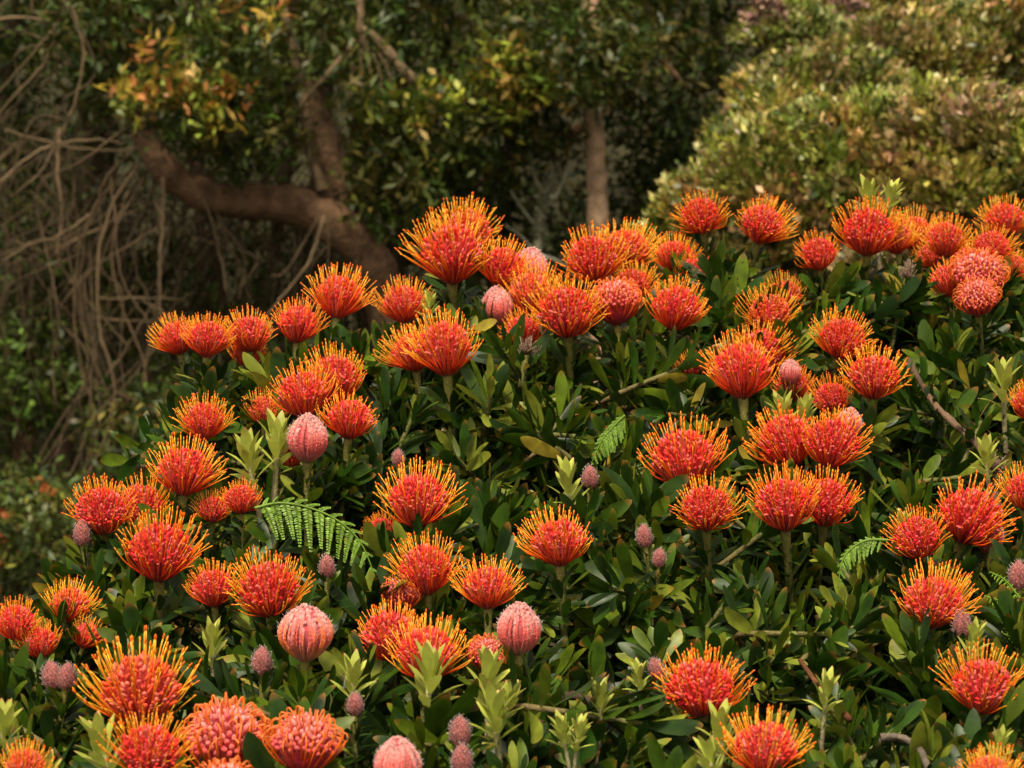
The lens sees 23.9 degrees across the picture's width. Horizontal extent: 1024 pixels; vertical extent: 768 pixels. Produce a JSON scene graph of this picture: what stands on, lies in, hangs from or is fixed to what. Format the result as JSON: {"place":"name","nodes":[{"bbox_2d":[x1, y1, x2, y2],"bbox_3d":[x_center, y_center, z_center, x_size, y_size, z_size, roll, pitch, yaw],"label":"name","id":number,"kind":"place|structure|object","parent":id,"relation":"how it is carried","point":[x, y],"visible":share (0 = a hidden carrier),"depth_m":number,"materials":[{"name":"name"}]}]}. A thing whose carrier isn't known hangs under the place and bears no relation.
{"place":"outdoors","nodes":[
{"label":"outdoors","id":0,"kind":"place"},
{"bbox_2d":[0,0,1019,685],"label":"ground","id":1,"kind":"structure","parent":0,"point":[622,150],"depth_m":20.63,"materials":[{"name":"soil"}]},
{"bbox_2d":[0,298,103,473],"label":"undergrowth bush","id":2,"kind":"object","parent":1,"relation":"on","point":[31,414],"visible":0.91,"depth_m":12.22,"materials":[{"name":"green plant"}]},
{"bbox_2d":[0,449,123,624],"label":"undergrowth bush","id":3,"kind":"object","parent":1,"relation":"on","point":[37,503],"visible":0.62,"depth_m":10.56,"materials":[{"name":"green plant"}]},
{"bbox_2d":[68,355,241,495],"bbox_3d":[-1.538,0.266,11.575,1.192,0.813,1.168,0,2,0],"label":"undergrowth bush","id":4,"kind":"object","parent":1,"relation":"on","point":[148,405],"visible":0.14,"depth_m":11.50,"materials":[{"name":"green plant"}]},
{"bbox_2d":[0,0,758,490],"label":"gnarled tree","id":5,"kind":"object","parent":1,"relation":"on","point":[202,98],"visible":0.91,"depth_m":11.73,"materials":[{"name":"brown plant"}]},
{"bbox_2d":[305,199,659,376],"bbox_3d":[-0.079,-0.422,12.797,2.140,1.120,1.202,0,2,0],"label":"undergrowth bush","id":6,"kind":"object","parent":1,"relation":"on","point":[474,282],"visible":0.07,"depth_m":12.66,"materials":[{"name":"green plant"}]},
{"bbox_2d":[0,0,1017,559],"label":"dark woodland","id":7,"kind":"object","parent":1,"relation":"on","point":[66,448],"visible":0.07,"depth_m":15.60,"materials":[{"name":"green plant"}]},
{"bbox_2d":[0,229,1023,767],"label":"pincushion shrub","id":8,"kind":"object","parent":1,"relation":"on","point":[944,417],"visible":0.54,"depth_m":3.45,"materials":[{"name":"green plant"}]},
{"bbox_2d":[0,594,43,658],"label":"pincushion bloom","id":9,"kind":"object","parent":8,"relation":"attached to","point":[15,620],"visible":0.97,"depth_m":3.10,"materials":[{"name":"orange plant"}]},
{"bbox_2d":[0,736,58,767],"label":"pincushion bloom","id":10,"kind":"object","parent":8,"relation":"attached to","point":[31,758],"visible":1,"depth_m":2.63,"materials":[{"name":"orange plant"}]},
{"bbox_2d":[11,619,66,726],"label":"pincushion bloom","id":11,"kind":"object","parent":8,"relation":"attached to","point":[40,639],"visible":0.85,"depth_m":3.10,"materials":[{"name":"orange plant"}]},
{"bbox_2d":[38,660,86,767],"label":"bud","id":12,"kind":"object","parent":8,"relation":"attached to","point":[66,677],"visible":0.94,"depth_m":2.99,"materials":[{"name":"green plant"}]},
{"bbox_2d":[39,575,105,666],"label":"pincushion bloom","id":13,"kind":"object","parent":8,"relation":"attached to","point":[78,597],"visible":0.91,"depth_m":3.23,"materials":[{"name":"orange plant"}]},
{"bbox_2d":[75,710,121,767],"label":"leaf shoot","id":14,"kind":"object","parent":8,"relation":"on","point":[98,755],"visible":0.84,"depth_m":2.75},
{"bbox_2d":[61,473,137,577],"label":"pincushion bloom","id":15,"kind":"object","parent":8,"relation":"attached to","point":[102,513],"visible":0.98,"depth_m":3.41,"materials":[{"name":"orange plant"}]},
{"bbox_2d":[72,625,201,744],"bbox_3d":[-0.464,0.499,2.988,0.158,0.422,0.153,0,18,-9],"label":"pincushion bloom","id":16,"kind":"object","parent":8,"relation":"attached to","point":[139,684],"visible":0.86,"depth_m":2.92,"materials":[{"name":"orange plant"}]},
{"bbox_2d":[96,708,196,767],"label":"pincushion bloom","id":17,"kind":"object","parent":8,"relation":"attached to","point":[149,745],"visible":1,"depth_m":2.66,"materials":[{"name":"orange plant"}]},
{"bbox_2d":[116,469,178,521],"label":"pincushion bloom","id":18,"kind":"object","parent":8,"relation":"attached to","point":[150,497],"visible":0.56,"depth_m":3.53,"materials":[{"name":"orange plant"}]},
{"bbox_2d":[114,501,212,643],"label":"pincushion bloom","id":19,"kind":"object","parent":8,"relation":"attached to","point":[160,555],"visible":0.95,"depth_m":3.26,"materials":[{"name":"orange plant"}]},
{"bbox_2d":[145,311,198,433],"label":"pincushion bloom","id":20,"kind":"object","parent":8,"relation":"attached to","point":[171,340],"visible":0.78,"depth_m":4.00,"materials":[{"name":"orange plant"}]},
{"bbox_2d":[145,432,229,560],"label":"pincushion bloom","id":21,"kind":"object","parent":8,"relation":"attached to","point":[184,473],"visible":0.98,"depth_m":3.54,"materials":[{"name":"orange plant"}]},
{"bbox_2d":[169,390,238,552],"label":"pincushion bloom","id":22,"kind":"object","parent":8,"relation":"attached to","point":[205,421],"visible":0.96,"depth_m":3.67,"materials":[{"name":"orange plant"}]},
{"bbox_2d":[171,312,237,433],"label":"pincushion bloom","id":23,"kind":"object","parent":8,"relation":"attached to","point":[206,340],"visible":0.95,"depth_m":3.92,"materials":[{"name":"orange plant"}]},
{"bbox_2d":[189,488,231,558],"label":"pincushion bloom","id":24,"kind":"object","parent":8,"relation":"attached to","point":[212,510],"visible":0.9,"depth_m":3.55,"materials":[{"name":"orange plant"}]},
{"bbox_2d":[182,557,240,651],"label":"pincushion bloom","id":25,"kind":"object","parent":8,"relation":"attached to","point":[207,588],"visible":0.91,"depth_m":3.25,"materials":[{"name":"orange plant"}]},
{"bbox_2d":[178,692,272,767],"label":"half open bloom","id":26,"kind":"object","parent":8,"relation":"attached to","point":[220,730],"visible":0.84,"depth_m":2.76,"materials":[{"name":"orange plant"}]},
{"bbox_2d":[217,476,263,556],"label":"pincushion bloom","id":27,"kind":"object","parent":8,"relation":"attached to","point":[241,500],"visible":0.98,"depth_m":3.52,"materials":[{"name":"orange plant"}]},
{"bbox_2d":[221,304,277,435],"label":"pincushion bloom","id":28,"kind":"object","parent":8,"relation":"attached to","point":[254,334],"visible":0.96,"depth_m":3.96,"materials":[{"name":"orange plant"}]},
{"bbox_2d":[226,426,276,544],"bbox_3d":[-0.386,0.167,3.576,0.077,0.210,0.067,0,2,3],"label":"leaf shoot","id":29,"kind":"object","parent":8,"relation":"attached to","point":[247,445],"visible":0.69,"depth_m":3.57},
{"bbox_2d":[241,645,289,750],"bbox_3d":[-0.313,0.428,3.045,0.081,0.203,0.087,-1,2,-17],"label":"bud","id":30,"kind":"object","parent":8,"relation":"attached to","point":[261,662],"visible":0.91,"depth_m":3.03,"materials":[{"name":"pink plant"}]},
{"bbox_2d":[222,544,315,677],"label":"pincushion bloom","id":31,"kind":"object","parent":8,"relation":"attached to","point":[271,587],"visible":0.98,"depth_m":3.19,"materials":[{"name":"orange plant"}]},
{"bbox_2d":[257,408,302,541],"bbox_3d":[-0.350,0.154,3.619,0.086,0.234,0.082,1,2,32],"label":"leaf shoot","id":32,"kind":"object","parent":8,"relation":"on","point":[276,437],"visible":0.77,"depth_m":3.62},
{"bbox_2d":[271,293,330,417],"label":"pincushion bloom","id":33,"kind":"object","parent":8,"relation":"attached to","point":[296,324],"visible":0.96,"depth_m":4.01,"materials":[{"name":"orange plant"}]},
{"bbox_2d":[266,357,341,539],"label":"pincushion bloom","id":34,"kind":"object","parent":8,"relation":"attached to","point":[299,394],"visible":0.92,"depth_m":3.78,"materials":[{"name":"orange plant"}]},
{"bbox_2d":[263,705,347,767],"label":"half open bloom","id":35,"kind":"object","parent":8,"relation":"attached to","point":[303,740],"visible":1,"depth_m":2.73,"materials":[{"name":"orange plant"}]},
{"bbox_2d":[277,603,343,756],"bbox_3d":[-0.257,0.411,3.058,0.100,0.273,0.108,0,2,-9],"label":"flower bud","id":36,"kind":"object","parent":8,"relation":"attached to","point":[305,632],"visible":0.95,"depth_m":3.02,"materials":[{"name":"pink plant"}]},
{"bbox_2d":[280,412,341,561],"bbox_3d":[-0.302,0.180,3.617,0.102,0.279,0.100,2,8,0],"label":"flower bud","id":37,"kind":"object","parent":8,"relation":"attached to","point":[307,439],"visible":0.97,"depth_m":3.59,"materials":[{"name":"pink plant"}]},
{"bbox_2d":[255,496,376,577],"bbox_3d":[-0.268,0.220,3.330,0.174,0.131,0.016,0,2,2],"label":"fern frond","id":38,"kind":"object","parent":8,"relation":"attached to","point":[287,503],"visible":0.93,"depth_m":3.33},
{"bbox_2d":[298,338,366,433],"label":"pincushion bloom","id":39,"kind":"object","parent":8,"relation":"attached to","point":[348,377],"visible":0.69,"depth_m":3.89,"materials":[{"name":"orange plant"}]},
{"bbox_2d":[300,262,379,411],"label":"pincushion bloom","id":40,"kind":"object","parent":8,"relation":"attached to","point":[340,297],"visible":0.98,"depth_m":4.03,"materials":[{"name":"orange plant"}]},
{"bbox_2d":[312,387,379,564],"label":"pincushion bloom","id":41,"kind":"object","parent":8,"relation":"attached to","point":[349,420],"visible":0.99,"depth_m":3.66,"materials":[{"name":"orange plant"}]},
{"bbox_2d":[337,690,378,767],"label":"bud","id":42,"kind":"object","parent":8,"relation":"attached to","point":[355,706],"visible":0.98,"depth_m":2.92,"materials":[{"name":"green plant"}]},
{"bbox_2d":[351,594,428,715],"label":"pincushion bloom","id":43,"kind":"object","parent":8,"relation":"attached to","point":[376,629],"visible":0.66,"depth_m":3.12,"materials":[{"name":"orange plant"}]},
{"bbox_2d":[373,736,421,767],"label":"flower bud","id":44,"kind":"object","parent":8,"relation":"attached to","point":[397,752],"visible":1,"depth_m":2.65,"materials":[{"name":"pink plant"}]},
{"bbox_2d":[370,274,432,409],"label":"pincushion bloom","id":45,"kind":"object","parent":8,"relation":"attached to","point":[402,305],"visible":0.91,"depth_m":4.06,"materials":[{"name":"orange plant"}]},
{"bbox_2d":[372,323,447,472],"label":"pincushion bloom","id":46,"kind":"object","parent":8,"relation":"attached to","point":[408,362],"visible":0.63,"depth_m":3.97,"materials":[{"name":"orange plant"}]},
{"bbox_2d":[373,455,467,583],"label":"pincushion bloom","id":47,"kind":"object","parent":8,"relation":"attached to","point":[427,497],"visible":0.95,"depth_m":3.44,"materials":[{"name":"orange plant"}]},
{"bbox_2d":[380,528,469,680],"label":"pincushion bloom","id":48,"kind":"object","parent":8,"relation":"attached to","point":[426,568],"visible":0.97,"depth_m":3.27,"materials":[{"name":"orange plant"}]},
{"bbox_2d":[381,609,476,750],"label":"pincushion bloom","id":49,"kind":"object","parent":8,"relation":"attached to","point":[437,638],"visible":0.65,"depth_m":3.02,"materials":[{"name":"orange plant"}]},
{"bbox_2d":[401,638,463,722],"bbox_3d":[-0.096,0.415,2.957,0.076,0.207,0.072,0,2,2],"label":"leaf shoot","id":50,"kind":"object","parent":8,"relation":"attached to","point":[431,669],"visible":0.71,"depth_m":2.95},
{"bbox_2d":[399,303,483,485],"bbox_3d":[-0.097,0.065,3.908,0.145,0.398,0.163,-7,5,-10],"label":"pincushion bloom","id":51,"kind":"object","parent":8,"relation":"attached to","point":[444,347],"visible":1,"depth_m":3.88,"materials":[{"name":"orange plant"}]},
{"bbox_2d":[394,202,495,405],"bbox_3d":[-0.109,-0.086,4.208,0.183,0.466,0.168,-5,21,-15],"label":"pincushion bloom","id":52,"kind":"object","parent":8,"relation":"attached to","point":[451,255],"visible":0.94,"depth_m":4.13,"materials":[{"name":"orange plant"}]},
{"bbox_2d":[422,192,504,306],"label":"pincushion bloom","id":53,"kind":"object","parent":8,"relation":"attached to","point":[473,291],"visible":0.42,"depth_m":4.35,"materials":[{"name":"orange plant"}]},
{"bbox_2d":[447,553,528,650],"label":"pincushion bloom","id":54,"kind":"object","parent":8,"relation":"attached to","point":[489,589],"visible":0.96,"depth_m":3.21,"materials":[{"name":"orange plant"}]},
{"bbox_2d":[466,644,509,737],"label":"leaf shoot","id":55,"kind":"object","parent":8,"relation":"attached to","point":[490,666],"visible":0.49,"depth_m":2.95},
{"bbox_2d":[468,680,522,763],"bbox_3d":[-0.018,0.442,2.849,0.072,0.193,0.063,0,6,38],"label":"leaf shoot","id":56,"kind":"object","parent":8,"relation":"attached to","point":[494,700],"visible":0.94,"depth_m":2.85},
{"bbox_2d":[462,233,536,363],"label":"pincushion bloom","id":57,"kind":"object","parent":8,"relation":"attached to","point":[503,262],"visible":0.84,"depth_m":4.19,"materials":[{"name":"orange plant"}]},
{"bbox_2d":[497,601,544,716],"bbox_3d":[0.006,0.399,3.062,0.107,0.255,0.105,-6,10,-36],"label":"flower bud","id":58,"kind":"object","parent":8,"relation":"attached to","point":[519,624],"visible":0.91,"depth_m":3.03,"materials":[{"name":"pink plant"}]},
{"bbox_2d":[494,256,567,362],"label":"pincushion bloom","id":59,"kind":"object","parent":8,"relation":"attached to","point":[516,290],"visible":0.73,"depth_m":4.16,"materials":[{"name":"orange plant"}]},
{"bbox_2d":[513,502,595,670],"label":"pincushion bloom","id":60,"kind":"object","parent":8,"relation":"attached to","point":[559,543],"visible":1,"depth_m":3.34,"materials":[{"name":"orange plant"}]},
{"bbox_2d":[521,269,610,426],"bbox_3d":[0.099,-0.008,4.051,0.144,0.389,0.152,-10,27,-12],"label":"pincushion bloom","id":61,"kind":"object","parent":8,"relation":"attached to","point":[566,315],"visible":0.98,"depth_m":3.99,"materials":[{"name":"orange plant"}]},
{"bbox_2d":[555,220,636,386],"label":"pincushion bloom","id":62,"kind":"object","parent":8,"relation":"attached to","point":[592,257],"visible":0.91,"depth_m":4.14,"materials":[{"name":"orange plant"}]},
{"bbox_2d":[587,276,645,417],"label":"half open bloom","id":63,"kind":"object","parent":8,"relation":"attached to","point":[622,301],"visible":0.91,"depth_m":4.04,"materials":[{"name":"red plant"}]},
{"bbox_2d":[577,217,665,356],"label":"pincushion bloom","id":64,"kind":"object","parent":8,"relation":"attached to","point":[639,248],"visible":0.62,"depth_m":4.31,"materials":[{"name":"orange plant"}]},
{"bbox_2d":[607,258,662,386],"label":"pincushion bloom","id":65,"kind":"object","parent":8,"relation":"attached to","point":[640,278],"visible":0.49,"depth_m":4.19,"materials":[{"name":"orange plant"}]},
{"bbox_2d":[629,270,711,431],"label":"pincushion bloom","id":66,"kind":"object","parent":8,"relation":"attached to","point":[678,306],"visible":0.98,"depth_m":4.00,"materials":[{"name":"orange plant"}]},
{"bbox_2d":[646,231,703,345],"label":"pincushion bloom","id":67,"kind":"object","parent":8,"relation":"attached to","point":[663,252],"visible":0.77,"depth_m":4.27,"materials":[{"name":"orange plant"}]},
{"bbox_2d":[637,411,735,599],"bbox_3d":[0.270,0.238,3.661,0.158,0.406,0.142,-7,13,-6],"label":"pincushion bloom","id":68,"kind":"object","parent":8,"relation":"attached to","point":[688,452],"visible":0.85,"depth_m":3.61,"materials":[{"name":"orange plant"}]},
{"bbox_2d":[669,188,734,273],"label":"pincushion bloom","id":69,"kind":"object","parent":8,"relation":"attached to","point":[700,219],"visible":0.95,"depth_m":4.28,"materials":[{"name":"orange plant"}]},
{"bbox_2d":[651,641,756,762],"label":"pincushion bloom","id":70,"kind":"object","parent":8,"relation":"attached to","point":[698,684],"visible":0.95,"depth_m":2.92,"materials":[{"name":"orange plant"}]},
{"bbox_2d":[669,471,749,605],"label":"pincushion bloom","id":71,"kind":"object","parent":8,"relation":"attached to","point":[707,509],"visible":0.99,"depth_m":3.40,"materials":[{"name":"orange plant"}]},
{"bbox_2d":[696,329,780,516],"bbox_3d":[0.368,0.108,3.844,0.150,0.396,0.154,-1,3,44],"label":"pincushion bloom","id":72,"kind":"object","parent":8,"relation":"attached to","point":[739,371],"visible":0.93,"depth_m":3.82,"materials":[{"name":"orange plant"}]},
{"bbox_2d":[715,317,804,440],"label":"pincushion bloom","id":73,"kind":"object","parent":8,"relation":"attached to","point":[770,340],"visible":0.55,"depth_m":3.98,"materials":[{"name":"orange plant"}]},
{"bbox_2d":[716,703,816,767],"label":"pincushion bloom","id":74,"kind":"object","parent":8,"relation":"attached to","point":[767,744],"visible":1,"depth_m":2.71,"materials":[{"name":"orange plant"}]},
{"bbox_2d":[734,190,799,291],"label":"pincushion bloom","id":75,"kind":"object","parent":8,"relation":"attached to","point":[761,224],"visible":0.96,"depth_m":4.25,"materials":[{"name":"orange plant"}]},
{"bbox_2d":[733,281,802,332],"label":"pincushion bloom","id":76,"kind":"object","parent":8,"relation":"attached to","point":[776,307],"visible":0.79,"depth_m":4.03,"materials":[{"name":"orange plant"}]},
{"bbox_2d":[745,458,824,630],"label":"pincushion bloom","id":77,"kind":"object","parent":8,"relation":"attached to","point":[782,506],"visible":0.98,"depth_m":3.44,"materials":[{"name":"orange plant"}]},
{"bbox_2d":[742,399,841,535],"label":"pincushion bloom","id":78,"kind":"object","parent":8,"relation":"attached to","point":[780,437],"visible":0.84,"depth_m":3.65,"materials":[{"name":"orange plant"}]},
{"bbox_2d":[793,227,843,315],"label":"pincushion bloom","id":79,"kind":"object","parent":8,"relation":"attached to","point":[819,254],"visible":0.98,"depth_m":4.19,"materials":[{"name":"orange plant"}]},
{"bbox_2d":[791,464,864,626],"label":"pincushion bloom","id":80,"kind":"object","parent":8,"relation":"attached to","point":[833,504],"visible":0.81,"depth_m":3.53,"materials":[{"name":"orange plant"}]},
{"bbox_2d":[805,371,861,493],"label":"pincushion bloom","id":81,"kind":"object","parent":8,"relation":"attached to","point":[831,396],"visible":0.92,"depth_m":3.86,"materials":[{"name":"orange plant"}]},
{"bbox_2d":[793,405,874,549],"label":"pincushion bloom","id":82,"kind":"object","parent":8,"relation":"attached to","point":[835,442],"visible":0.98,"depth_m":3.60,"materials":[{"name":"orange plant"}]},
{"bbox_2d":[808,303,878,406],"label":"pincushion bloom","id":83,"kind":"object","parent":8,"relation":"attached to","point":[838,338],"visible":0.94,"depth_m":3.96,"materials":[{"name":"orange plant"}]},
{"bbox_2d":[831,193,906,396],"bbox_3d":[0.624,-0.156,4.267,0.140,0.380,0.133,-16,27,-36],"label":"pincushion bloom","id":84,"kind":"object","parent":8,"relation":"attached to","point":[868,232],"visible":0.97,"depth_m":4.21,"materials":[{"name":"orange plant"}]},
{"bbox_2d":[836,339,910,494],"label":"pincushion bloom","id":85,"kind":"object","parent":8,"relation":"attached to","point":[874,377],"visible":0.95,"depth_m":3.80,"materials":[{"name":"orange plant"}]},
{"bbox_2d":[877,258,929,361],"bbox_3d":[0.665,-0.102,4.170,0.105,0.234,0.098,10,5,-5],"label":"dried head","id":86,"kind":"object","parent":8,"relation":"attached to","point":[906,272],"visible":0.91,"depth_m":4.16},
{"bbox_2d":[880,502,958,589],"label":"pincushion bloom","id":87,"kind":"object","parent":8,"relation":"attached to","point":[922,534],"visible":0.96,"depth_m":3.34,"materials":[{"name":"orange plant"}]},
{"bbox_2d":[882,557,982,720],"bbox_3d":[0.548,0.376,3.214,0.130,0.310,0.130,6,20,6],"label":"pincushion bloom","id":88,"kind":"object","parent":8,"relation":"attached to","point":[941,599],"visible":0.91,"depth_m":3.16,"materials":[{"name":"orange plant"}]},
{"bbox_2d":[918,212,975,342],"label":"pincushion bloom","id":89,"kind":"object","parent":8,"relation":"attached to","point":[946,238],"visible":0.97,"depth_m":4.29,"materials":[{"name":"orange plant"}]},
{"bbox_2d":[927,470,1020,574],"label":"pincushion bloom","id":90,"kind":"object","parent":8,"relation":"attached to","point":[970,516],"visible":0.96,"depth_m":3.44,"materials":[{"name":"orange plant"}]},
{"bbox_2d":[928,637,1023,737],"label":"pincushion bloom","id":91,"kind":"object","parent":8,"relation":"attached to","point":[980,686],"visible":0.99,"depth_m":2.92,"materials":[{"name":"orange plant"}]},
{"bbox_2d":[942,247,1010,364],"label":"half open bloom","id":92,"kind":"object","parent":8,"relation":"attached to","point":[985,264],"visible":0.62,"depth_m":4.13,"materials":[{"name":"orange plant"}]},
{"bbox_2d":[952,275,1004,379],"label":"half open bloom","id":93,"kind":"object","parent":8,"relation":"attached to","point":[978,299],"visible":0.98,"depth_m":4.01,"materials":[{"name":"red plant"}]},
{"bbox_2d":[964,222,1023,315],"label":"pincushion bloom","id":94,"kind":"object","parent":8,"relation":"attached to","point":[994,241],"visible":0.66,"depth_m":4.23,"materials":[{"name":"orange plant"}]},
{"bbox_2d":[972,193,1023,257],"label":"pincushion bloom","id":95,"kind":"object","parent":8,"relation":"attached to","point":[1011,217],"visible":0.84,"depth_m":4.47,"materials":[{"name":"orange plant"}]},
{"bbox_2d":[978,353,1021,453],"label":"leaf shoot","id":96,"kind":"object","parent":8,"relation":"attached to","point":[1003,373],"visible":0.8,"depth_m":3.80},
{"bbox_2d":[993,461,1023,550],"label":"pincushion bloom","id":97,"kind":"object","parent":8,"relation":"attached to","point":[1015,488],"visible":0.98,"depth_m":3.53,"materials":[{"name":"orange plant"}]},
{"bbox_2d":[319,0,747,402],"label":"slim tree","id":98,"kind":"object","parent":1,"relation":"on","point":[589,32],"visible":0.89,"depth_m":11.97,"materials":[{"name":"green plant"}]},
{"bbox_2d":[583,116,748,285],"bbox_3d":[0.915,-0.788,13.012,1.077,1.359,1.139,0,2,0],"label":"undergrowth bush","id":99,"kind":"object","parent":1,"relation":"on","point":[649,188],"visible":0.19,"depth_m":12.93,"materials":[{"name":"green plant"}]},
{"bbox_2d":[623,0,1023,456],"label":"rounded shrub","id":100,"kind":"object","parent":1,"relation":"on","point":[923,100],"visible":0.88,"depth_m":8.40,"materials":[{"name":"green plant"}]},
{"bbox_2d":[505,150,578,327],"bbox_3d":[0.150,-0.492,12.012,0.364,1.341,0.130,-1,2,-15],"label":"dead sapling","id":101,"kind":"object","parent":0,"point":[544,203],"visible":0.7,"depth_m":11.99,"materials":[{"name":"wood"}]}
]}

